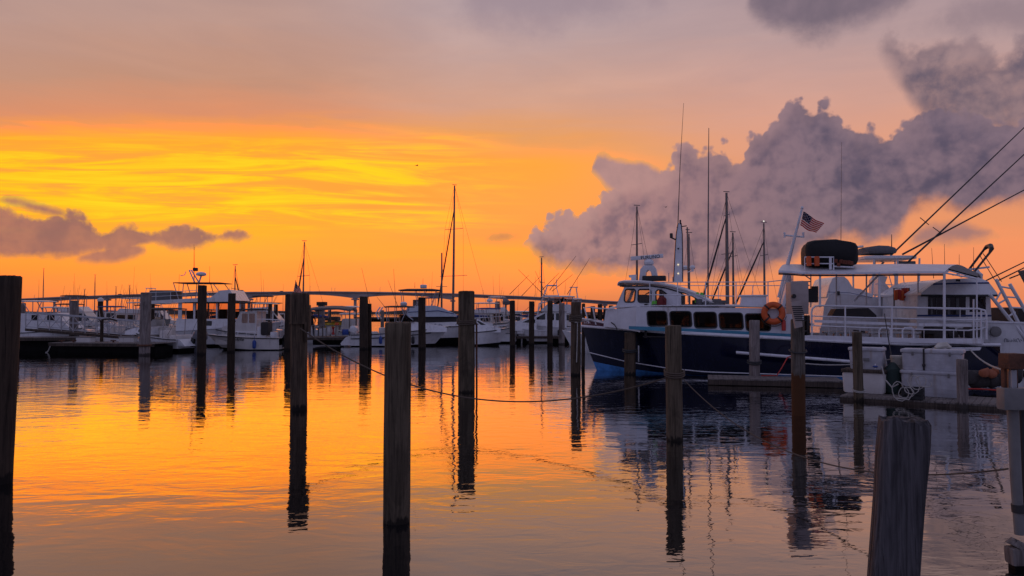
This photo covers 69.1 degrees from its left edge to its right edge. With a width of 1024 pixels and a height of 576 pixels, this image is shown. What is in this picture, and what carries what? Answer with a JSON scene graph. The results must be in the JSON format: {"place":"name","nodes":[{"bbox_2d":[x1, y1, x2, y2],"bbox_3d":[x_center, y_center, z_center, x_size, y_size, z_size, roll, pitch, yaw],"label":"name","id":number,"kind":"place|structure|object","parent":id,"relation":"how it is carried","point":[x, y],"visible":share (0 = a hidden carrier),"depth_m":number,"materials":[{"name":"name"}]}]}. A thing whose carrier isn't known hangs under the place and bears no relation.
{"place":"outdoors","nodes":[
{"label":"outdoors","id":0,"kind":"place"},
{"bbox_2d":[26,310,602,313],"bbox_3d":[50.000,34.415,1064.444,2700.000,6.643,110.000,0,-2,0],"label":"shoreline","id":1,"kind":"structure","parent":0,"point":[316,312],"depth_m":1019.17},
{"bbox_2d":[495,301,499,322],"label":"piling","id":2,"kind":"object","parent":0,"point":[498,314],"visible":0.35,"depth_m":65.59,"materials":[{"name":"wood"}]},
{"bbox_2d":[0,314,1023,575],"bbox_3d":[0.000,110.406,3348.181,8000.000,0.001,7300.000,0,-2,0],"label":"water","id":3,"kind":"structure","parent":0,"point":[216,460],"depth_m":11.06,"materials":[{"name":"orange liquid"}]},
{"bbox_2d":[0,275,22,484],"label":"piling","id":4,"kind":"object","parent":3,"relation":"in","point":[10,301],"visible":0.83,"depth_m":10.39,"materials":[{"name":"brown wood"}]},
{"bbox_2d":[19,336,75,350],"bbox_3d":[-28.593,3.556,46.101,3.901,1.064,2.030,0,-2,-14],"label":"floating dock","id":5,"kind":"object","parent":3,"relation":"on","point":[34,343],"visible":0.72,"depth_m":45.42,"materials":[{"name":"grey wood"}]},
{"bbox_2d":[25,312,139,338],"bbox_3d":[-27.303,2.409,47.547,6.826,1.748,1.320,0,-2,0],"label":"gangway","id":6,"kind":"object","parent":5,"relation":"on","point":[51,329],"visible":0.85,"depth_m":46.94,"materials":[{"name":"grey metal"}]},
{"bbox_2d":[20,298,83,336],"bbox_3d":[-32.200,1.954,52.035,4.222,5.150,2.268,0,-2,-2],"label":"cabin boat","id":7,"kind":"object","parent":3,"relation":"on","point":[31,324],"visible":0.43,"depth_m":51.08,"materials":[{"name":"paint"}]},
{"bbox_2d":[41,286,78,335],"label":"console boat","id":8,"kind":"object","parent":3,"relation":"on","point":[57,307],"visible":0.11,"depth_m":56.57,"materials":[{"name":"paint"}]},
{"bbox_2d":[69,300,78,335],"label":"piling","id":9,"kind":"object","parent":3,"relation":"in","point":[74,307],"visible":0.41,"depth_m":48.42,"materials":[{"name":"grey wood"}]},
{"bbox_2d":[55,287,99,329],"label":"console boat","id":10,"kind":"object","parent":3,"relation":"on","point":[60,304],"visible":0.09,"depth_m":61.66,"materials":[{"name":"paint"}]},
{"bbox_2d":[58,276,118,328],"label":"cabin cruiser","id":11,"kind":"object","parent":3,"relation":"on","point":[88,311],"visible":0.2,"depth_m":65.34,"materials":[{"name":"paint"}]},
{"bbox_2d":[97,297,103,321],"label":"piling","id":12,"kind":"object","parent":3,"relation":"in","point":[100,300],"visible":0.4,"depth_m":65.61,"materials":[{"name":"brown wood"}]},
{"bbox_2d":[93,308,113,316],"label":"cabin cruiser","id":13,"kind":"object","parent":3,"relation":"on","point":[106,314],"visible":0.12,"depth_m":73.37,"materials":[{"name":"paint"}]},
{"bbox_2d":[79,287,135,340],"bbox_3d":[-30.398,2.212,56.189,5.657,4.901,2.367,0,-2,6],"label":"console boat","id":14,"kind":"object","parent":3,"relation":"on","point":[113,329],"visible":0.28,"depth_m":55.61,"materials":[{"name":"paint"}]},
{"bbox_2d":[48,341,175,352],"bbox_3d":[-23.701,3.627,44.250,6.932,0.804,2.230,0,-2,10],"label":"floating dock","id":15,"kind":"object","parent":3,"relation":"on","point":[106,347],"visible":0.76,"depth_m":43.68,"materials":[{"name":"brown wood"}]},
{"bbox_2d":[75,336,95,341],"bbox_3d":[-25.529,3.078,44.548,0.960,0.360,0.510,0,-2,4],"label":"dock locker","id":16,"kind":"object","parent":15,"relation":"on","point":[85,338],"visible":0.86,"depth_m":44.33,"materials":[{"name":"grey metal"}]},
{"bbox_2d":[100,318,116,341],"bbox_3d":[-24.483,2.591,45.140,1.013,1.531,0.200,0,-2,0],"label":"handrail post","id":17,"kind":"object","parent":15,"relation":"on","point":[101,329],"visible":0.84,"depth_m":45.08,"materials":[{"name":"grey metal"}]},
{"bbox_2d":[118,336,137,341],"bbox_3d":[-23.082,3.084,44.749,0.960,0.360,0.510,0,-2,-2],"label":"dock locker","id":18,"kind":"object","parent":15,"relation":"on","point":[128,338],"visible":0.82,"depth_m":44.53,"materials":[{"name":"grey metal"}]},
{"bbox_2d":[110,268,139,328],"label":"cabin cruiser","id":19,"kind":"object","parent":3,"relation":"on","point":[120,313],"visible":0.13,"depth_m":69.46,"materials":[{"name":"paint"}]},
{"bbox_2d":[137,292,151,355],"bbox_3d":[-20.431,2.487,41.395,0.800,4.497,0.787,0,-2,0],"label":"piling","id":20,"kind":"object","parent":3,"relation":"in","point":[144,344],"visible":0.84,"depth_m":41.18,"materials":[{"name":"grey wood"}]},
{"bbox_2d":[130,286,160,326],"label":"console boat","id":21,"kind":"object","parent":3,"relation":"on","point":[139,305],"visible":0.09,"depth_m":59.67,"materials":[{"name":"paint"}]},
{"bbox_2d":[123,290,175,330],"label":"console boat","id":22,"kind":"object","parent":3,"relation":"on","point":[138,322],"visible":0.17,"depth_m":67.58,"materials":[{"name":"paint"}]},
{"bbox_2d":[127,306,175,329],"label":"console boat","id":23,"kind":"object","parent":3,"relation":"on","point":[160,317],"visible":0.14,"depth_m":58.23,"materials":[{"name":"paint"}]},
{"bbox_2d":[137,279,186,324],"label":"cabin cruiser","id":24,"kind":"object","parent":3,"relation":"on","point":[172,321],"visible":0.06,"depth_m":79.44,"materials":[{"name":"paint"}]},
{"bbox_2d":[124,308,207,351],"bbox_3d":[-21.329,2.844,46.072,5.832,3.254,2.268,-1,-2,22],"label":"cuddy boat","id":25,"kind":"object","parent":3,"relation":"on","point":[161,331],"visible":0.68,"depth_m":45.27,"materials":[{"name":"paint"}]},
{"bbox_2d":[197,285,206,354],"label":"piling","id":26,"kind":"object","parent":3,"relation":"in","point":[201,319],"visible":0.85,"depth_m":41.99,"materials":[{"name":"brown wood"}]},
{"bbox_2d":[138,253,283,345],"bbox_3d":[-21.165,0.690,53.170,9.618,7.750,3.663,0,-2,-2],"label":"motor yacht","id":27,"kind":"object","parent":3,"relation":"on","point":[220,321],"visible":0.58,"depth_m":51.80,"materials":[{"name":"paint"}]},
{"bbox_2d":[209,264,243,318],"bbox_3d":[-20.953,1.457,56.983,6.000,6.562,1.680,0,-2,0],"label":"sailboat","id":28,"kind":"object","parent":3,"relation":"on","point":[234,288],"visible":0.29,"depth_m":57.02,"materials":[{"name":"fabric"}]},
{"bbox_2d":[227,293,235,351],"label":"piling","id":29,"kind":"object","parent":3,"relation":"in","point":[231,322],"visible":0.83,"depth_m":44.56,"materials":[{"name":"brown wood"}]},
{"bbox_2d":[208,319,283,349],"bbox_3d":[-16.758,3.172,47.425,5.415,2.417,2.025,0,-2,0],"label":"open skiff","id":30,"kind":"object","parent":3,"relation":"on","point":[266,338],"visible":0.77,"depth_m":46.77,"materials":[{"name":"paint"}]},
{"bbox_2d":[216,295,278,345],"bbox_3d":[-18.756,2.502,52.023,5.023,4.052,2.268,0,-2,2],"label":"pilothouse boat","id":31,"kind":"object","parent":3,"relation":"on","point":[246,320],"visible":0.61,"depth_m":51.16,"materials":[{"name":"paint"}]},
{"bbox_2d":[248,280,284,328],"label":"cabin cruiser","id":32,"kind":"object","parent":3,"relation":"on","point":[279,316],"visible":0.16,"depth_m":65.31,"materials":[{"name":"paint"}]},
{"bbox_2d":[284,294,290,350],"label":"piling","id":33,"kind":"object","parent":3,"relation":"in","point":[287,333],"visible":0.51,"depth_m":46.35,"materials":[{"name":"brown wood"}]},
{"bbox_2d":[290,292,310,410],"bbox_3d":[-5.236,2.051,18.331,0.499,3.882,0.489,0,-2,0],"label":"piling","id":34,"kind":"object","parent":3,"relation":"in","point":[300,311],"visible":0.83,"depth_m":18.18,"materials":[{"name":"brown wood"}]},
{"bbox_2d":[275,240,340,342],"bbox_3d":[-16.654,0.519,58.013,6.500,8.503,1.820,0,-2,0],"label":"sailboat","id":35,"kind":"object","parent":3,"relation":"on","point":[315,315],"visible":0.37,"depth_m":57.88,"materials":[{"name":"fabric"}]},
{"bbox_2d":[316,302,326,328],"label":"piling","id":36,"kind":"object","parent":3,"relation":"in","point":[318,304],"visible":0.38,"depth_m":58.56,"materials":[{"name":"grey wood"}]},
{"bbox_2d":[307,336,347,344],"bbox_3d":[-12.889,3.724,52.849,2.484,0.564,3.026,0,-2,0],"label":"fuel dock","id":37,"kind":"object","parent":3,"relation":"on","point":[332,340],"visible":0.88,"depth_m":51.84,"materials":[{"name":"grey wood"}]},
{"bbox_2d":[309,306,356,336],"bbox_3d":[-12.826,2.382,52.908,3.127,2.250,2.485,0,-2,0],"label":"canopy","id":38,"kind":"object","parent":37,"relation":"on","point":[330,308],"visible":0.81,"depth_m":51.82,"materials":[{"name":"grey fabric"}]},
{"bbox_2d":[317,316,341,327],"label":"work boat","id":39,"kind":"object","parent":3,"relation":"on","point":[335,319],"visible":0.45,"depth_m":61.29,"materials":[{"name":"yellow paint"}]},
{"bbox_2d":[338,301,358,335],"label":"boat","id":40,"kind":"object","parent":3,"relation":"on","point":[345,323],"visible":0.31,"depth_m":56.38,"materials":[{"name":"paint"}]},
{"bbox_2d":[359,296,367,348],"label":"piling","id":41,"kind":"object","parent":3,"relation":"in","point":[363,323],"visible":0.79,"depth_m":47.88,"materials":[{"name":"brown wood"}]},
{"bbox_2d":[368,304,371,348],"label":"piling","id":42,"kind":"object","parent":3,"relation":"in","point":[369,326],"visible":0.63,"depth_m":48.49,"materials":[{"name":"brown wood"}]},
{"bbox_2d":[22,286,731,312],"bbox_3d":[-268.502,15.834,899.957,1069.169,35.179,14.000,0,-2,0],"label":"road bridge","id":43,"kind":"structure","parent":3,"relation":"on","point":[354,296],"depth_m":895.27,"materials":[{"name":"concrete"}]},
{"bbox_2d":[354,317,411,321],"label":"pier","id":44,"kind":"structure","parent":3,"relation":"on","point":[376,319],"depth_m":78.43,"materials":[{"name":"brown wood"}]},
{"bbox_2d":[341,271,450,346],"bbox_3d":[-8.130,1.568,52.745,7.615,5.968,2.567,0,-2,-5],"label":"walkaround boat","id":45,"kind":"object","parent":3,"relation":"on","point":[434,334],"visible":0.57,"depth_m":51.94,"materials":[{"name":"paint"}]},
{"bbox_2d":[383,322,410,524],"bbox_3d":[-1.324,2.032,8.543,0.320,3.289,0.314,0,-2,0],"label":"piling","id":46,"kind":"object","parent":3,"relation":"in","point":[397,439],"visible":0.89,"depth_m":8.44,"materials":[{"name":"brown wood"}]},
{"bbox_2d":[418,297,425,348],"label":"piling","id":47,"kind":"object","parent":3,"relation":"in","point":[421,323],"visible":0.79,"depth_m":48.42,"materials":[{"name":"brown wood"}]},
{"bbox_2d":[398,285,508,342],"bbox_3d":[-4.565,1.992,58.267,8.718,5.475,2.975,0,-2,-4],"label":"sport cruiser","id":48,"kind":"object","parent":3,"relation":"on","point":[437,315],"visible":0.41,"depth_m":57.09,"materials":[{"name":"paint"}]},
{"bbox_2d":[456,291,477,392],"bbox_3d":[-1.352,2.101,22.364,0.655,4.043,0.609,0,-2,0],"label":"piling","id":49,"kind":"object","parent":3,"relation":"in","point":[466,321],"visible":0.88,"depth_m":22.17,"materials":[{"name":"brown wood"}]},
{"bbox_2d":[436,184,502,327],"bbox_3d":[-5.221,-1.785,60.089,9.000,13.243,2.520,0,-2,0],"label":"sailboat","id":50,"kind":"object","parent":3,"relation":"on","point":[441,286],"visible":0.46,"depth_m":60.04,"materials":[{"name":"metal"}]},
{"bbox_2d":[475,319,508,345],"bbox_3d":[-2.022,3.378,53.544,3.673,2.400,1.975,0,-2,-4],"label":"cabin cruiser","id":51,"kind":"object","parent":3,"relation":"on","point":[488,335],"visible":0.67,"depth_m":52.87,"materials":[{"name":"paint"}]},
{"bbox_2d":[475,299,509,322],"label":"hardtop boat","id":52,"kind":"object","parent":3,"relation":"on","point":[490,312],"visible":0.31,"depth_m":63.10,"materials":[{"name":"paint"}]},
{"bbox_2d":[476,287,523,342],"bbox_3d":[-2.090,2.345,58.304,6.256,4.771,2.367,0,-2,8],"label":"console boat","id":53,"kind":"object","parent":3,"relation":"on","point":[506,338],"visible":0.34,"depth_m":57.56,"materials":[{"name":"paint"}]},
{"bbox_2d":[488,277,526,320],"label":"cabin cruiser","id":54,"kind":"object","parent":3,"relation":"on","point":[503,308],"visible":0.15,"depth_m":69.27,"materials":[{"name":"paint"}]},
{"bbox_2d":[494,286,528,327],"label":"cabin cruiser","id":55,"kind":"object","parent":3,"relation":"on","point":[517,312],"visible":0.16,"depth_m":67.23,"materials":[{"name":"paint"}]},
{"bbox_2d":[510,300,514,346],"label":"piling","id":56,"kind":"object","parent":3,"relation":"in","point":[512,323],"visible":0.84,"depth_m":51.82,"materials":[{"name":"brown wood"}]},
{"bbox_2d":[515,318,546,342],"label":"express boat","id":57,"kind":"object","parent":3,"relation":"on","point":[523,326],"visible":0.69,"depth_m":57.61,"materials":[{"name":"paint"}]},
{"bbox_2d":[529,301,533,344],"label":"piling","id":58,"kind":"object","parent":3,"relation":"in","point":[531,322],"visible":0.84,"depth_m":54.35,"materials":[{"name":"brown wood"}]},
{"bbox_2d":[516,335,568,342],"bbox_3d":[2.001,4.097,58.066,5.357,0.754,1.629,0,-2,0],"label":"dock","id":59,"kind":"object","parent":3,"relation":"on","point":[555,339],"visible":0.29,"depth_m":57.27,"materials":[{"name":"brown wood"}]},
{"bbox_2d":[507,256,581,331],"bbox_3d":[2.830,1.123,62.996,6.500,7.616,1.820,0,-2,0],"label":"sailboat","id":60,"kind":"object","parent":3,"relation":"on","point":[526,315],"visible":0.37,"depth_m":62.95,"materials":[{"name":"white fabric"}]},
{"bbox_2d":[504,256,589,334],"bbox_3d":[2.803,1.147,60.674,6.970,7.320,3.264,0,-2,4],"label":"sport fishing boat","id":61,"kind":"object","parent":3,"relation":"on","point":[541,321],"visible":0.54,"depth_m":59.39,"materials":[{"name":"paint"}]},
{"bbox_2d":[547,300,552,344],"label":"piling","id":62,"kind":"object","parent":3,"relation":"in","point":[549,322],"visible":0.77,"depth_m":54.38,"materials":[{"name":"brown wood"}]},
{"bbox_2d":[559,303,564,344],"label":"piling","id":63,"kind":"object","parent":3,"relation":"in","point":[561,322],"visible":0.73,"depth_m":55.03,"materials":[{"name":"grey wood"}]},
{"bbox_2d":[565,278,581,332],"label":"cabin cruiser","id":64,"kind":"object","parent":3,"relation":"on","point":[569,312],"visible":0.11,"depth_m":71.23,"materials":[{"name":"paint"}]},
{"bbox_2d":[581,303,584,369],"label":"piling","id":65,"kind":"object","parent":3,"relation":"in","point":[583,349],"visible":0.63,"depth_m":30.99,"materials":[{"name":"brown wood"}]},
{"bbox_2d":[569,302,597,375],"bbox_3d":[2.686,2.426,28.547,1.254,3.792,0.522,2,-3,-43],"label":"piling","id":66,"kind":"object","parent":3,"relation":"in","point":[575,317],"visible":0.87,"depth_m":28.15,"materials":[{"name":"brown wood"}]},
{"bbox_2d":[562,205,651,352],"bbox_3d":[6.976,-0.316,44.033,8.000,9.271,2.240,0,-2,0],"label":"sailboat","id":67,"kind":"object","parent":3,"relation":"on","point":[567,334],"visible":0.21,"depth_m":44.01,"materials":[{"name":"grey metal"}]},
{"bbox_2d":[622,332,638,374],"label":"piling","id":68,"kind":"object","parent":3,"relation":"in","point":[629,350],"visible":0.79,"depth_m":28.48,"materials":[{"name":"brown wood"}]},
{"bbox_2d":[664,325,684,440],"bbox_3d":[3.055,2.274,13.976,0.404,3.155,0.393,0,-2,0],"label":"piling","id":69,"kind":"object","parent":3,"relation":"in","point":[674,373],"visible":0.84,"depth_m":13.87,"materials":[{"name":"brown wood"}]},
{"bbox_2d":[300,328,666,401],"bbox_3d":[-1.123,1.644,15.998,9.033,1.489,0.032,-1,-2,27],"label":"mooring rope","id":70,"kind":"object","parent":69,"relation":"attached to","point":[488,399],"visible":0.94,"depth_m":15.62,"materials":[{"name":"brown fabric"}]},
{"bbox_2d":[682,378,1008,475],"bbox_3d":[3.908,1.941,10.414,0.019,0.756,7.097,0,-2,-12],"label":"mooring rope","id":71,"kind":"object","parent":69,"relation":"attached to","point":[841,466],"visible":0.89,"depth_m":9.54,"materials":[{"name":"grey fabric"}]},
{"bbox_2d":[683,232,699,303],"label":"sailboat","id":72,"kind":"object","parent":3,"relation":"on","point":[685,266],"visible":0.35,"depth_m":43.02,"materials":[{"name":"white paint"}]},
{"bbox_2d":[711,231,744,307],"bbox_3d":[13.342,0.427,46.010,7.000,7.912,1.960,0,-2,0],"label":"sailboat","id":73,"kind":"object","parent":3,"relation":"on","point":[733,288],"visible":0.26,"depth_m":46.01,"materials":[{"name":"metal"}]},
{"bbox_2d":[703,191,759,307],"bbox_3d":[12.052,-0.673,43.044,8.000,9.922,2.240,0,-2,0],"label":"sailboat","id":74,"kind":"object","parent":3,"relation":"on","point":[727,253],"visible":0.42,"depth_m":43.05,"materials":[{"name":"metal"}]},
{"bbox_2d":[747,320,761,375],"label":"piling","id":75,"kind":"object","parent":3,"relation":"in","point":[754,361],"visible":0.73,"depth_m":25.42,"materials":[{"name":"grey wood"}]},
{"bbox_2d":[733,221,777,307],"bbox_3d":[14.905,0.126,45.019,7.500,8.451,2.100,0,-2,0],"label":"sailboat","id":76,"kind":"object","parent":3,"relation":"on","point":[763,255],"visible":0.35,"depth_m":45.03,"materials":[{"name":"metal"}]},
{"bbox_2d":[708,375,842,387],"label":"finger pier","id":77,"kind":"structure","parent":3,"relation":"on","point":[834,382],"depth_m":24.09,"materials":[{"name":"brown wood"}]},
{"bbox_2d":[581,103,1000,379],"bbox_3d":[10.177,-1.693,28.881,15.288,11.647,4.570,-1,-2,16],"label":"passenger boat","id":78,"kind":"object","parent":3,"relation":"on","point":[715,338],"visible":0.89,"depth_m":27.56,"materials":[{"name":"blue paint"}]},
{"bbox_2d":[657,296,666,306],"bbox_3d":[5.728,0.521,28.530,0.393,0.443,0.420,-1,-2,16],"label":"bundle","id":79,"kind":"object","parent":78,"relation":"on","point":[661,300],"visible":0.94,"depth_m":28.40,"materials":[{"name":"red fabric"}]},
{"bbox_2d":[761,302,786,326],"bbox_3d":[9.463,0.947,26.914,0.887,0.909,0.242,-1,-2,16],"label":"life ring","id":80,"kind":"object","parent":78,"relation":"hanging from","point":[779,307],"visible":1,"depth_m":26.84,"materials":[{"name":"orange plastic"}]},
{"bbox_2d":[736,351,849,362],"bbox_3d":[10.001,2.463,26.605,3.818,0.364,0.107,-1,-2,16],"label":"pipe","id":81,"kind":"object","parent":78,"relation":"attached to","point":[806,358],"visible":0.69,"depth_m":26.43,"materials":[{"name":"white paint"}]},
{"bbox_2d":[800,212,823,231],"bbox_3d":[11.538,-2.545,28.589,0.869,0.840,0.147,0,-2,12],"label":"flag","id":82,"kind":"object","parent":78,"relation":"attached to","point":[809,222],"visible":1,"depth_m":28.59,"materials":[{"name":"fabric"}]},
{"bbox_2d":[801,239,858,269],"bbox_3d":[11.832,-1.195,27.826,1.908,1.159,2.423,-1,-2,16],"label":"inflatable dinghy","id":83,"kind":"object","parent":78,"relation":"on","point":[830,253],"visible":0.98,"depth_m":26.94,"materials":[{"name":"black rubber"}]},
{"bbox_2d":[918,344,980,347],"bbox_3d":[14.734,2.015,25.260,2.096,0.237,0.054,-1,-2,16],"label":"stern line","id":84,"kind":"object","parent":78,"relation":"attached to","point":[952,345],"visible":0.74,"depth_m":25.16,"materials":[{"name":"fabric"}]},
{"bbox_2d":[969,349,1000,369],"bbox_3d":[12.646,1.878,20.041,0.040,0.189,11.627,-1,-2,29],"label":"stern line","id":85,"kind":"object","parent":78,"relation":"attached to","point":[984,361],"visible":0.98,"depth_m":18.66,"materials":[{"name":"fabric"}]},
{"bbox_2d":[789,319,806,415],"bbox_3d":[6.670,2.342,17.331,0.416,3.236,0.406,0,-2,0],"label":"piling","id":86,"kind":"object","parent":3,"relation":"in","point":[798,351],"visible":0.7,"depth_m":17.23,"materials":[{"name":"brown wood"}]},
{"bbox_2d":[786,282,808,327],"bbox_3d":[6.644,0.396,17.325,0.443,1.076,0.440,0,-2,0],"label":"utility box","id":87,"kind":"object","parent":86,"relation":"attached to","point":[797,301],"visible":1,"depth_m":17.21,"materials":[{"name":"beige metal"}]},
{"bbox_2d":[805,359,890,365],"bbox_3d":[9.636,2.049,20.893,3.266,0.236,0.033,1,-2,-16],"label":"mooring line","id":88,"kind":"object","parent":86,"relation":"attached to","point":[835,364],"visible":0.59,"depth_m":20.68,"materials":[{"name":"fabric"}]},
{"bbox_2d":[852,332,864,401],"bbox_3d":[9.334,2.614,20.042,0.331,2.868,0.322,0,-2,0],"label":"piling","id":89,"kind":"object","parent":3,"relation":"in","point":[858,389],"visible":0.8,"depth_m":19.97,"materials":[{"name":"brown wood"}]},
{"bbox_2d":[867,415,931,575],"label":"piling","id":90,"kind":"object","parent":3,"relation":"in","point":[902,458],"visible":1,"depth_m":4.30,"materials":[{"name":"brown wood"}]},
{"bbox_2d":[804,127,1023,333],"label":"sport fishing boat","id":91,"kind":"object","parent":3,"relation":"on","point":[848,293],"visible":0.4,"depth_m":32.62,"materials":[{"name":"paint"}]},
{"bbox_2d":[840,392,1006,410],"bbox_3d":[11.078,3.157,19.918,3.883,0.474,1.929,-1,-2,36],"label":"floating dock","id":92,"kind":"object","parent":3,"relation":"on","point":[986,403],"visible":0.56,"depth_m":19.38,"materials":[{"name":"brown wood"}]},
{"bbox_2d":[841,367,886,393],"bbox_3d":[10.025,2.620,21.097,1.176,0.663,0.715,-1,-2,36],"label":"dock box","id":93,"kind":"object","parent":92,"relation":"on","point":[874,381],"visible":0.77,"depth_m":20.74,"materials":[{"name":"white plastic"}]},
{"bbox_2d":[848,347,885,369],"bbox_3d":[10.079,1.984,21.113,0.932,0.609,0.525,-1,-2,36],"label":"cooler","id":94,"kind":"object","parent":93,"relation":"on","point":[872,356],"visible":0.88,"depth_m":20.85,"materials":[{"name":"plastic"}]},
{"bbox_2d":[885,362,900,393],"bbox_3d":[10.570,2.509,20.719,0.475,0.889,0.462,-2,-2,40],"label":"bag","id":95,"kind":"object","parent":92,"relation":"on","point":[893,375],"visible":0.87,"depth_m":20.55,"materials":[{"name":"fabric"}]},
{"bbox_2d":[890,355,902,385],"bbox_3d":[10.933,2.428,21.075,0.400,1.045,0.400,0,-2,0],"label":"bucket","id":96,"kind":"object","parent":92,"relation":"on","point":[897,359],"visible":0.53,"depth_m":20.95,"materials":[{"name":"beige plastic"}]},
{"bbox_2d":[901,385,924,400],"bbox_3d":[10.439,2.729,19.366,0.498,0.333,0.325,-1,-2,36],"label":"crate","id":97,"kind":"object","parent":92,"relation":"on","point":[920,395],"visible":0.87,"depth_m":19.27,"materials":[{"name":"black plastic"}]},
{"bbox_2d":[881,366,931,401],"bbox_3d":[10.184,2.489,19.238,1.191,0.904,0.123,-1,-2,39],"label":"rope coil","id":98,"kind":"object","parent":97,"relation":"hanging from","point":[905,398],"visible":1,"depth_m":19.20,"materials":[{"name":"white fabric"}]},
{"bbox_2d":[900,369,956,397],"bbox_3d":[11.443,2.579,20.212,1.530,0.688,0.777,-1,-2,36],"label":"cooler","id":99,"kind":"object","parent":92,"relation":"on","point":[944,384],"visible":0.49,"depth_m":19.89,"materials":[{"name":"plastic"}]},
{"bbox_2d":[900,348,965,371],"bbox_3d":[11.486,1.939,20.253,1.553,0.583,0.762,-1,-2,36],"label":"cooler","id":100,"kind":"object","parent":99,"relation":"on","point":[929,359],"visible":0.9,"depth_m":20.00,"materials":[{"name":"plastic"}]},
{"bbox_2d":[933,342,950,348],"bbox_3d":[11.743,1.585,20.332,0.466,0.194,0.188,0,-2,0],"label":"rag","id":101,"kind":"object","parent":100,"relation":"on","point":[939,345],"visible":0.93,"depth_m":20.25,"materials":[{"name":"white fabric"}]},
{"bbox_2d":[877,243,1023,373],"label":"sport fishing boat","id":102,"kind":"object","parent":3,"relation":"on","point":[1006,328],"visible":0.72,"depth_m":29.15,"materials":[{"name":"paint"}]},
{"bbox_2d":[893,288,909,305],"bbox_3d":[15.835,0.401,30.267,0.607,0.820,0.229,0,-2,7],"label":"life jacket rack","id":103,"kind":"object","parent":102,"relation":"hanging from","point":[898,293],"visible":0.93,"depth_m":30.19,"materials":[{"name":"fabric"}]},
{"bbox_2d":[956,359,968,408],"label":"piling","id":104,"kind":"object","parent":3,"relation":"in","point":[962,382],"visible":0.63,"depth_m":18.53,"materials":[{"name":"grey wood"}]},
{"bbox_2d":[996,353,1023,569],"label":"piling","id":105,"kind":"object","parent":3,"relation":"in","point":[1010,398],"visible":1,"depth_m":6.96,"materials":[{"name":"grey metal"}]},
{"bbox_2d":[0,0,1023,311],"label":"sky","id":106,"kind":"structure","parent":0,"point":[146,136],"materials":[{"name":"orange"}]},
{"bbox_2d":[968,365,1022,388],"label":"gear heap","id":107,"kind":"object","parent":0,"point":[987,377],"visible":0.67,"depth_m":22.25,"materials":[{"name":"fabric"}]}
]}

